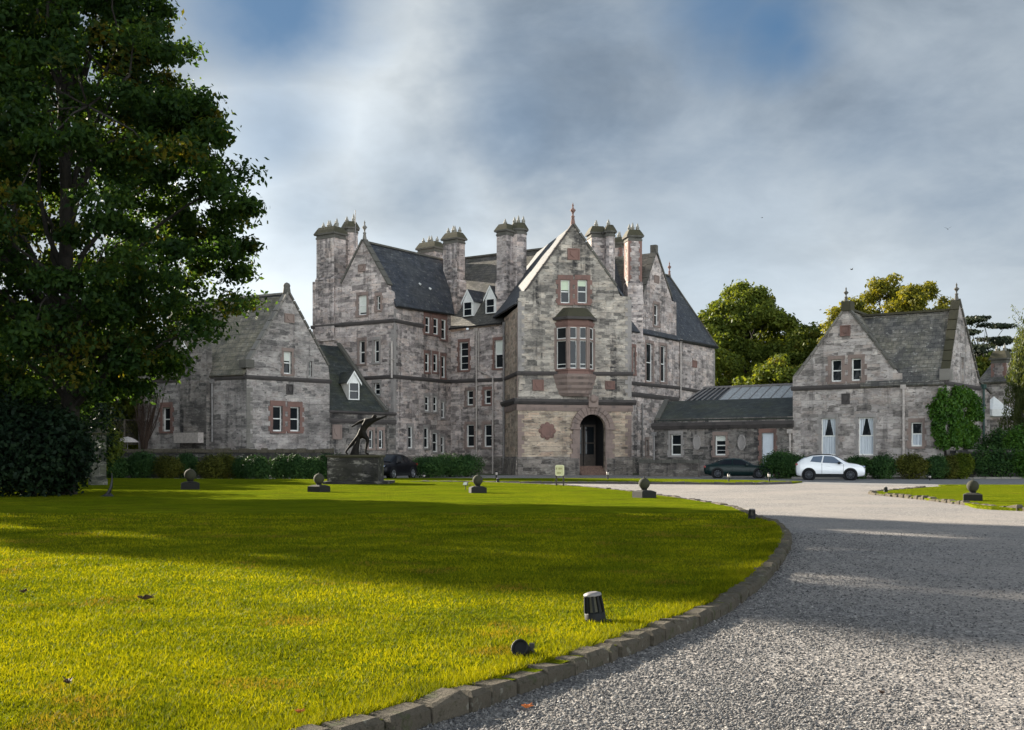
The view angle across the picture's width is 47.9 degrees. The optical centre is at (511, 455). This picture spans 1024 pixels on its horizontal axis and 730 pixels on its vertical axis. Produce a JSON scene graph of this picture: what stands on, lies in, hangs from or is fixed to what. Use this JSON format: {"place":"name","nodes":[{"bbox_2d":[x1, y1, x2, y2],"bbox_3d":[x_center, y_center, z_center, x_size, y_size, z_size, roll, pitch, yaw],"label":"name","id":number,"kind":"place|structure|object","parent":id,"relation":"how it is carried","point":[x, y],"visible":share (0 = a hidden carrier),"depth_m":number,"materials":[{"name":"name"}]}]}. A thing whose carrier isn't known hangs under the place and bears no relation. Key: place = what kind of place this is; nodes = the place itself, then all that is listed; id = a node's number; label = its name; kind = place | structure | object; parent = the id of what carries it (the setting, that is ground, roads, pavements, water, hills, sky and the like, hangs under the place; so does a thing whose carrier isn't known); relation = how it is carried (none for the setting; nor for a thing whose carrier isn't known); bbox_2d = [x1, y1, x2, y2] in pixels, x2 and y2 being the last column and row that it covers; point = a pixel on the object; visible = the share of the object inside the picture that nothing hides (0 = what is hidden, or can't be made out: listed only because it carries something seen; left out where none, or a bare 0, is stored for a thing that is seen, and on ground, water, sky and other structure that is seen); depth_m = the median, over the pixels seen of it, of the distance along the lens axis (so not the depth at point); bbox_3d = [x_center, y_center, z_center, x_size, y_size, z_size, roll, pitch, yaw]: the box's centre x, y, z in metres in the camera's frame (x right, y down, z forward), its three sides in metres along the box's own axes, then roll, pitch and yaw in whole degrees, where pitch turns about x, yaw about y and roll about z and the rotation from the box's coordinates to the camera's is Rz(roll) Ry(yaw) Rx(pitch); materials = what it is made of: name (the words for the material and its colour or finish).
{"place":"outdoors","nodes":[
{"label":"outdoors","id":0,"kind":"place"},
{"bbox_2d":[0,478,785,729],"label":"lawn","id":1,"kind":"structure","parent":0,"point":[169,495],"depth_m":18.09,"materials":[{"name":"green plant"}]},
{"bbox_2d":[0,377,54,496],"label":"laurel shrub","id":2,"kind":"object","parent":1,"relation":"on","point":[5,408],"visible":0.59,"depth_m":42.09,"materials":[{"name":"green plant"}]},
{"bbox_2d":[0,402,103,496],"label":"laurel shrub","id":3,"kind":"object","parent":1,"relation":"on","point":[57,460],"visible":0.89,"depth_m":42.32,"materials":[{"name":"green plant"}]},
{"bbox_2d":[26,395,94,494],"bbox_3d":[-17.731,-0.396,44.489,3.009,4.129,3.096,0,0,-31],"label":"laurel shrub","id":4,"kind":"object","parent":1,"relation":"on","point":[82,482],"visible":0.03,"depth_m":44.28,"materials":[{"name":"green plant"}]},
{"bbox_2d":[0,357,123,480],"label":"laurel shrub","id":5,"kind":"object","parent":1,"relation":"on","point":[95,412],"visible":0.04,"depth_m":52.79,"materials":[{"name":"green plant"}]},
{"bbox_2d":[13,352,126,460],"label":"laurel shrub","id":6,"kind":"object","parent":1,"relation":"on","point":[112,408],"visible":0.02,"depth_m":70.29,"materials":[{"name":"green plant"}]},
{"bbox_2d":[58,399,113,480],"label":"laurel shrub","id":7,"kind":"object","parent":1,"relation":"on","point":[102,415],"visible":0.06,"depth_m":67.85,"materials":[{"name":"green plant"}]},
{"bbox_2d":[0,0,277,494],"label":"broadleaf tree","id":8,"kind":"object","parent":1,"relation":"on","point":[44,50],"visible":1,"depth_m":42.70,"materials":[{"name":"green plant"}]},
{"bbox_2d":[181,468,199,489],"bbox_3d":[-14.495,1.020,51.923,0.800,0.990,0.800,0,0,-17],"label":"ball ornament","id":9,"kind":"object","parent":1,"relation":"on","point":[189,476],"visible":1,"depth_m":51.66,"materials":[{"name":"stone"}]},
{"bbox_2d":[307,473,329,491],"bbox_3d":[-8.076,1.099,48.214,0.672,0.832,0.672,0,0,33],"label":"ball ornament","id":10,"kind":"object","parent":1,"relation":"on","point":[318,481],"visible":0.99,"depth_m":48.03,"materials":[{"name":"stone"}]},
{"bbox_2d":[322,455,394,483],"bbox_3d":[-8.322,0.743,63.000,3.500,1.595,3.500,0,0,0],"label":"pedestal","id":11,"kind":"object","parent":1,"relation":"on","point":[355,469],"visible":0.91,"depth_m":61.64,"materials":[{"name":"stone"}]},
{"bbox_2d":[338,415,387,454],"bbox_3d":[-8.115,-1.127,63.000,2.704,2.272,0.840,0,0,0],"label":"statue","id":12,"kind":"object","parent":11,"relation":"on","point":[361,433],"visible":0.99,"depth_m":62.84,"materials":[{"name":"brown metal"}]},
{"bbox_2d":[511,639,535,657],"bbox_3d":[0.130,1.439,8.551,0.237,0.165,0.182,0,0,32],"label":"spotlight","id":13,"kind":"object","parent":1,"relation":"on","point":[521,646],"visible":0.77,"depth_m":8.55,"materials":[{"name":"black plastic"}]},
{"bbox_2d":[583,591,610,621],"bbox_3d":[0.748,1.387,10.503,0.320,0.297,0.312,-7,1,-11],"label":"lawn lamp","id":14,"kind":"object","parent":1,"relation":"on","point":[594,608],"visible":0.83,"depth_m":10.44,"materials":[{"name":"black plastic"}]},
{"bbox_2d":[632,477,655,497],"bbox_3d":[4.765,1.129,41.538,0.624,0.772,0.624,0,0,-29],"label":"ball ornament","id":15,"kind":"object","parent":1,"relation":"on","point":[644,485],"visible":0.99,"depth_m":41.37,"materials":[{"name":"stone"}]},
{"bbox_2d":[0,0,1023,371],"label":"sky","id":16,"kind":"structure","parent":0,"point":[859,133],"materials":[{"name":"blue"}]},
{"bbox_2d":[419,473,638,474],"bbox_3d":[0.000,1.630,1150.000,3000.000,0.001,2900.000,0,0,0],"label":"ground","id":17,"kind":"structure","parent":0,"point":[506,474],"depth_m":101.22,"materials":[{"name":"grey gravel"}]},
{"bbox_2d":[102,350,137,432],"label":"broadleaf tree","id":18,"kind":"object","parent":17,"relation":"on","point":[128,408],"visible":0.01,"depth_m":112.24,"materials":[{"name":"green plant"}]},
{"bbox_2d":[116,350,137,448],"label":"broadleaf tree","id":19,"kind":"object","parent":17,"relation":"on","point":[131,417],"visible":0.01,"depth_m":118.09,"materials":[{"name":"green plant"}]},
{"bbox_2d":[106,448,333,477],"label":"garden wall","id":20,"kind":"structure","parent":17,"relation":"on","point":[267,453],"depth_m":83.87,"materials":[{"name":"stone"}]},
{"bbox_2d":[136,282,331,449],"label":"gabled house","id":21,"kind":"structure","parent":17,"relation":"on","point":[263,380],"depth_m":92.36,"materials":[{"name":"grey stone"}]},
{"bbox_2d":[133,388,164,448],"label":"bare creeper","id":22,"kind":"object","parent":21,"relation":"attached to","point":[144,439],"visible":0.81,"depth_m":95.28,"materials":[{"name":"brown plant"}]},
{"bbox_2d":[159,402,173,432],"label":"window","id":23,"kind":"structure","parent":21,"relation":"in","point":[168,406],"depth_m":94.49,"materials":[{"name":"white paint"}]},
{"bbox_2d":[268,400,286,432],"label":"window","id":24,"kind":"structure","parent":21,"relation":"in","point":[274,408],"depth_m":92.22,"materials":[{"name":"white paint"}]},
{"bbox_2d":[281,348,294,375],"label":"window","id":25,"kind":"structure","parent":21,"relation":"in","point":[285,370],"depth_m":92.96,"materials":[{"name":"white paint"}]},
{"bbox_2d":[286,401,303,432],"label":"window","id":26,"kind":"structure","parent":21,"relation":"in","point":[292,407],"depth_m":93.47,"materials":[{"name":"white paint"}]},
{"bbox_2d":[320,342,396,454],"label":"link building","id":27,"kind":"structure","parent":17,"relation":"on","point":[354,398],"depth_m":98.29,"materials":[{"name":"grey stone"}]},
{"bbox_2d":[310,204,718,474],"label":"castle","id":28,"kind":"structure","parent":17,"relation":"on","point":[572,350],"depth_m":103.59,"materials":[{"name":"grey stone"}]},
{"bbox_2d":[355,291,368,316],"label":"window","id":29,"kind":"structure","parent":28,"relation":"in","point":[363,300],"depth_m":102.20,"materials":[{"name":"white paint"}]},
{"bbox_2d":[457,338,470,371],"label":"window","id":30,"kind":"structure","parent":28,"relation":"in","point":[465,344],"depth_m":107.71,"materials":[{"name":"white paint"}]},
{"bbox_2d":[463,421,475,448],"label":"window","id":31,"kind":"structure","parent":28,"relation":"in","point":[471,437],"depth_m":107.26,"materials":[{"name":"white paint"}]},
{"bbox_2d":[481,421,491,448],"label":"window","id":32,"kind":"structure","parent":28,"relation":"in","point":[488,428],"depth_m":106.01,"materials":[{"name":"white paint"}]},
{"bbox_2d":[492,337,502,369],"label":"window","id":33,"kind":"structure","parent":28,"relation":"in","point":[499,340],"depth_m":105.21,"materials":[{"name":"white paint"}]},
{"bbox_2d":[556,275,574,304],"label":"window","id":34,"kind":"structure","parent":28,"relation":"in","point":[562,291],"depth_m":96.90,"materials":[{"name":"white paint"}]},
{"bbox_2d":[573,275,591,304],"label":"window","id":35,"kind":"structure","parent":28,"relation":"in","point":[582,291],"depth_m":97.21,"materials":[{"name":"white paint"}]},
{"bbox_2d":[580,425,595,465],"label":"entrance door","id":36,"kind":"structure","parent":28,"relation":"in","point":[589,430],"depth_m":100.20,"materials":[{"name":"brown wood"}]},
{"bbox_2d":[645,339,654,383],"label":"window","id":37,"kind":"structure","parent":28,"relation":"in","point":[647,346],"depth_m":110.93,"materials":[{"name":"white paint"}]},
{"bbox_2d":[659,342,667,383],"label":"window","id":38,"kind":"structure","parent":28,"relation":"in","point":[661,351],"depth_m":113.57,"materials":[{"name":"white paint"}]},
{"bbox_2d":[651,383,793,476],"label":"service wing","id":39,"kind":"structure","parent":17,"relation":"on","point":[752,424],"depth_m":92.70,"materials":[{"name":"grey stone"}]},
{"bbox_2d":[667,431,683,456],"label":"window","id":40,"kind":"structure","parent":39,"relation":"in","point":[677,444],"depth_m":94.25,"materials":[{"name":"white paint"}]},
{"bbox_2d":[711,432,728,456],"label":"window","id":41,"kind":"structure","parent":39,"relation":"in","point":[722,442],"depth_m":91.83,"materials":[{"name":"white paint"}]},
{"bbox_2d":[758,428,776,476],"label":"door","id":42,"kind":"structure","parent":39,"relation":"in","point":[769,435],"depth_m":89.40,"materials":[{"name":"blue paint"}]},
{"bbox_2d":[705,324,748,385],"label":"broadleaf tree","id":43,"kind":"object","parent":17,"relation":"on","point":[729,366],"visible":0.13,"depth_m":137.30,"materials":[{"name":"green plant"}]},
{"bbox_2d":[697,278,810,377],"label":"broadleaf tree","id":44,"kind":"object","parent":17,"relation":"on","point":[758,338],"visible":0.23,"depth_m":145.65,"materials":[{"name":"green plant"}]},
{"bbox_2d":[732,353,801,384],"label":"broadleaf tree","id":45,"kind":"object","parent":17,"relation":"on","point":[775,370],"visible":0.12,"depth_m":125.95,"materials":[{"name":"green plant"}]},
{"bbox_2d":[768,321,824,383],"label":"broadleaf tree","id":46,"kind":"object","parent":17,"relation":"on","point":[801,339],"visible":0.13,"depth_m":138.64,"materials":[{"name":"green plant"}]},
{"bbox_2d":[816,296,873,343],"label":"broadleaf tree","id":47,"kind":"object","parent":17,"relation":"on","point":[836,310],"visible":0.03,"depth_m":129.19,"materials":[{"name":"green plant"}]},
{"bbox_2d":[844,452,870,478],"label":"clipped bush","id":48,"kind":"object","parent":17,"relation":"on","point":[862,460],"visible":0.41,"depth_m":79.33,"materials":[{"name":"green plant"}]},
{"bbox_2d":[865,452,899,478],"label":"clipped bush","id":49,"kind":"object","parent":17,"relation":"on","point":[881,467],"visible":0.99,"depth_m":78.81,"materials":[{"name":"green plant"}]},
{"bbox_2d":[857,272,912,313],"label":"broadleaf tree","id":50,"kind":"object","parent":17,"relation":"on","point":[879,289],"visible":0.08,"depth_m":134.00,"materials":[{"name":"green plant"}]},
{"bbox_2d":[791,283,992,476],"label":"lodge","id":51,"kind":"structure","parent":17,"relation":"on","point":[867,385],"depth_m":85.24,"materials":[{"name":"grey stone"}]},
{"bbox_2d":[817,414,839,456],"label":"window","id":52,"kind":"structure","parent":51,"relation":"in","point":[830,431],"depth_m":86.67,"materials":[{"name":"white paint"}]},
{"bbox_2d":[826,355,846,383],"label":"window","id":53,"kind":"structure","parent":51,"relation":"in","point":[838,376],"depth_m":86.31,"materials":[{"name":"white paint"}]},
{"bbox_2d":[846,354,866,382],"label":"window","id":54,"kind":"structure","parent":51,"relation":"in","point":[859,366],"depth_m":85.49,"materials":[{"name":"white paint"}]},
{"bbox_2d":[854,413,877,457],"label":"window","id":55,"kind":"structure","parent":51,"relation":"in","point":[868,430],"depth_m":85.10,"materials":[{"name":"white paint"}]},
{"bbox_2d":[907,418,925,448],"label":"window","id":56,"kind":"structure","parent":51,"relation":"in","point":[918,424],"depth_m":83.07,"materials":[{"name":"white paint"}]},
{"bbox_2d":[925,384,986,455],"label":"ivy","id":57,"kind":"object","parent":51,"relation":"attached to","point":[964,432],"visible":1,"depth_m":81.88,"materials":[{"name":"green plant"}]},
{"bbox_2d":[879,283,932,312],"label":"broadleaf tree","id":58,"kind":"object","parent":17,"relation":"on","point":[910,294],"visible":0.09,"depth_m":126.79,"materials":[{"name":"green plant"}]},
{"bbox_2d":[892,451,931,478],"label":"clipped bush","id":59,"kind":"object","parent":17,"relation":"on","point":[909,465],"visible":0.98,"depth_m":78.71,"materials":[{"name":"green plant"}]},
{"bbox_2d":[925,453,950,478],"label":"clipped bush","id":60,"kind":"object","parent":17,"relation":"on","point":[938,467],"visible":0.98,"depth_m":78.83,"materials":[{"name":"green plant"}]},
{"bbox_2d":[916,280,972,341],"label":"broadleaf tree","id":61,"kind":"object","parent":17,"relation":"on","point":[930,288],"visible":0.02,"depth_m":138.64,"materials":[{"name":"green plant"}]},
{"bbox_2d":[942,454,961,478],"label":"clipped bush","id":62,"kind":"object","parent":17,"relation":"on","point":[954,467],"visible":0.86,"depth_m":78.89,"materials":[{"name":"green plant"}]},
{"bbox_2d":[954,452,975,478],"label":"clipped bush","id":63,"kind":"object","parent":17,"relation":"on","point":[965,462],"visible":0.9,"depth_m":79.05,"materials":[{"name":"green plant"}]},
{"bbox_2d":[950,449,1023,476],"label":"forecourt wall","id":64,"kind":"structure","parent":17,"relation":"on","point":[966,451],"depth_m":81.40,"materials":[{"name":"stone"}]},
{"bbox_2d":[965,314,1017,356],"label":"cedar tree","id":65,"kind":"object","parent":17,"relation":"on","point":[983,347],"visible":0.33,"depth_m":148.58,"materials":[{"name":"green plant"}]},
{"bbox_2d":[978,425,1008,449],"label":"conifer shrub","id":66,"kind":"object","parent":17,"relation":"on","point":[994,438],"visible":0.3,"depth_m":88.13,"materials":[{"name":"green plant"}]},
{"bbox_2d":[990,397,1010,426],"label":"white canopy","id":67,"kind":"object","parent":17,"relation":"on","point":[996,407],"visible":0.35,"depth_m":99.87,"materials":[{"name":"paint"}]},
{"bbox_2d":[980,343,1023,435],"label":"cottage","id":68,"kind":"structure","parent":17,"relation":"on","point":[993,378],"depth_m":115.99,"materials":[{"name":"stone"}]},
{"bbox_2d":[1006,448,1023,477],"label":"leafy shrub","id":69,"kind":"object","parent":17,"relation":"on","point":[1020,459],"visible":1,"depth_m":79.87,"materials":[{"name":"green plant"}]},
{"bbox_2d":[89,475,1023,729],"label":"gravel drive","id":70,"kind":"structure","parent":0,"point":[847,510],"depth_m":12.41,"materials":[{"name":"grey gravel"}]},
{"bbox_2d":[88,428,108,484],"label":"gate pillar","id":71,"kind":"structure","parent":70,"relation":"on","point":[98,477],"depth_m":59.69,"materials":[{"name":"stone"}]},
{"bbox_2d":[101,416,127,476],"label":"laurel shrub","id":72,"kind":"object","parent":70,"relation":"on","point":[117,448],"visible":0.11,"depth_m":78.77,"materials":[{"name":"green plant"}]},
{"bbox_2d":[106,456,129,477],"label":"clipped bush","id":73,"kind":"object","parent":70,"relation":"on","point":[118,468],"visible":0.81,"depth_m":78.49,"materials":[{"name":"green plant"}]},
{"bbox_2d":[123,450,158,477],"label":"clipped bush","id":74,"kind":"object","parent":70,"relation":"on","point":[139,467],"visible":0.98,"depth_m":78.97,"materials":[{"name":"green plant"}]},
{"bbox_2d":[152,454,184,477],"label":"clipped bush","id":75,"kind":"object","parent":70,"relation":"on","point":[169,467],"visible":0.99,"depth_m":78.69,"materials":[{"name":"green plant"}]},
{"bbox_2d":[176,450,198,478],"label":"clipped bush","id":76,"kind":"object","parent":70,"relation":"on","point":[189,461],"visible":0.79,"depth_m":79.56,"materials":[{"name":"green plant"}]},
{"bbox_2d":[194,454,227,478],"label":"clipped bush","id":77,"kind":"object","parent":70,"relation":"on","point":[210,466],"visible":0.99,"depth_m":78.25,"materials":[{"name":"green plant"}]},
{"bbox_2d":[216,449,239,478],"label":"clipped bush","id":78,"kind":"object","parent":70,"relation":"on","point":[227,458],"visible":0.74,"depth_m":79.20,"materials":[{"name":"green plant"}]},
{"bbox_2d":[240,453,274,478],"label":"clipped bush","id":79,"kind":"object","parent":70,"relation":"on","point":[255,466],"visible":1,"depth_m":77.80,"materials":[{"name":"green plant"}]},
{"bbox_2d":[267,453,289,478],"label":"clipped bush","id":80,"kind":"object","parent":70,"relation":"on","point":[279,465],"visible":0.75,"depth_m":78.99,"materials":[{"name":"green plant"}]},
{"bbox_2d":[282,453,309,478],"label":"clipped bush","id":81,"kind":"object","parent":70,"relation":"on","point":[295,463],"visible":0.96,"depth_m":78.78,"materials":[{"name":"green plant"}]},
{"bbox_2d":[297,455,323,478],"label":"clipped bush","id":82,"kind":"object","parent":70,"relation":"on","point":[313,466],"visible":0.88,"depth_m":79.10,"materials":[{"name":"green plant"}]},
{"bbox_2d":[384,454,417,477],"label":"parked car","id":83,"kind":"object","parent":70,"relation":"on","point":[395,465],"visible":0.69,"depth_m":79.60,"materials":[{"name":"black paint"}]},
{"bbox_2d":[412,454,449,477],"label":"clipped bush","id":84,"kind":"object","parent":70,"relation":"on","point":[429,465],"visible":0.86,"depth_m":84.39,"materials":[{"name":"green plant"}]},
{"bbox_2d":[426,452,475,476],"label":"clipped bush","id":85,"kind":"object","parent":70,"relation":"on","point":[459,466],"visible":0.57,"depth_m":86.04,"materials":[{"name":"green plant"}]},
{"bbox_2d":[453,453,485,476],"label":"clipped bush","id":86,"kind":"object","parent":70,"relation":"on","point":[478,464],"visible":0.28,"depth_m":88.18,"materials":[{"name":"green plant"}]},
{"bbox_2d":[289,506,791,729],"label":"lawn kerb","id":87,"kind":"structure","parent":70,"relation":"on","point":[438,705],"depth_m":8.16,"materials":[{"name":"stone"}]},
{"bbox_2d":[410,481,791,484],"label":"verge kerb","id":88,"kind":"structure","parent":70,"relation":"on","point":[682,482],"depth_m":65.62,"materials":[{"name":"stone"}]},
{"bbox_2d":[639,459,700,476],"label":"basement wall","id":89,"kind":"structure","parent":70,"relation":"on","point":[674,468],"depth_m":89.39,"materials":[{"name":"stone"}]},
{"bbox_2d":[417,532,1023,729],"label":"gravel stones","id":90,"kind":"object","parent":70,"relation":"on","point":[531,697],"visible":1,"depth_m":8.30,"materials":[{"name":"grey gravel"}]},
{"bbox_2d":[704,458,773,478],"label":"parked car","id":91,"kind":"object","parent":70,"relation":"on","point":[731,466],"visible":0.94,"depth_m":81.72,"materials":[{"name":"green paint"}]},
{"bbox_2d":[758,448,801,478],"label":"clipped bush","id":92,"kind":"object","parent":70,"relation":"on","point":[780,463],"visible":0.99,"depth_m":80.80,"materials":[{"name":"green plant"}]},
{"bbox_2d":[868,486,1023,510],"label":"lawn kerb","id":93,"kind":"structure","parent":70,"relation":"on","point":[921,497],"depth_m":41.79,"materials":[{"name":"stone"}]},
{"bbox_2d":[384,478,801,484],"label":"castle verge","id":94,"kind":"structure","parent":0,"point":[582,479],"depth_m":74.36,"materials":[{"name":"green plant"}]},
{"bbox_2d":[652,478,1023,484],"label":"tarmac forecourt","id":95,"kind":"structure","parent":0,"point":[908,481],"depth_m":71.97,"materials":[{"name":"grey asphalt"}]},
{"bbox_2d":[795,454,864,479],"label":"parked car","id":96,"kind":"object","parent":95,"relation":"on","point":[810,467],"visible":0.98,"depth_m":75.57,"materials":[{"name":"white paint"}]},
{"bbox_2d":[791,477,1023,478],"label":"forecourt kerb","id":97,"kind":"structure","parent":95,"relation":"on","point":[915,478],"depth_m":80.02,"materials":[{"name":"stone"}]},
{"bbox_2d":[876,484,1023,510],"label":"lawn","id":98,"kind":"structure","parent":0,"point":[998,495],"depth_m":46.65,"materials":[{"name":"green plant"}]},
{"bbox_2d":[963,479,982,500],"bbox_3d":[15.736,1.159,39.367,0.608,0.752,0.608,0,0,20],"label":"ball ornament","id":99,"kind":"object","parent":98,"relation":"on","point":[972,485],"visible":1,"depth_m":39.18,"materials":[{"name":"stone"}]},
{"bbox_2d":[997,304,1023,435],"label":"weeping tree","id":100,"kind":"object","parent":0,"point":[1016,366],"visible":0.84,"depth_m":91.89,"materials":[{"name":"green plant"}]},
{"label":"far verge","id":101,"kind":"structure","parent":0,"visible":0},
{"bbox_2d":[972,444,1019,476],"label":"leafy shrub","id":102,"kind":"object","parent":101,"relation":"on","point":[994,460],"visible":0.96,"depth_m":80.32,"materials":[{"name":"green plant"}]},
{"bbox_2d":[1000,420,1023,449],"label":"leafy shrub","id":103,"kind":"object","parent":101,"relation":"on","point":[1014,439],"visible":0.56,"depth_m":83.62,"materials":[{"name":"green plant"}]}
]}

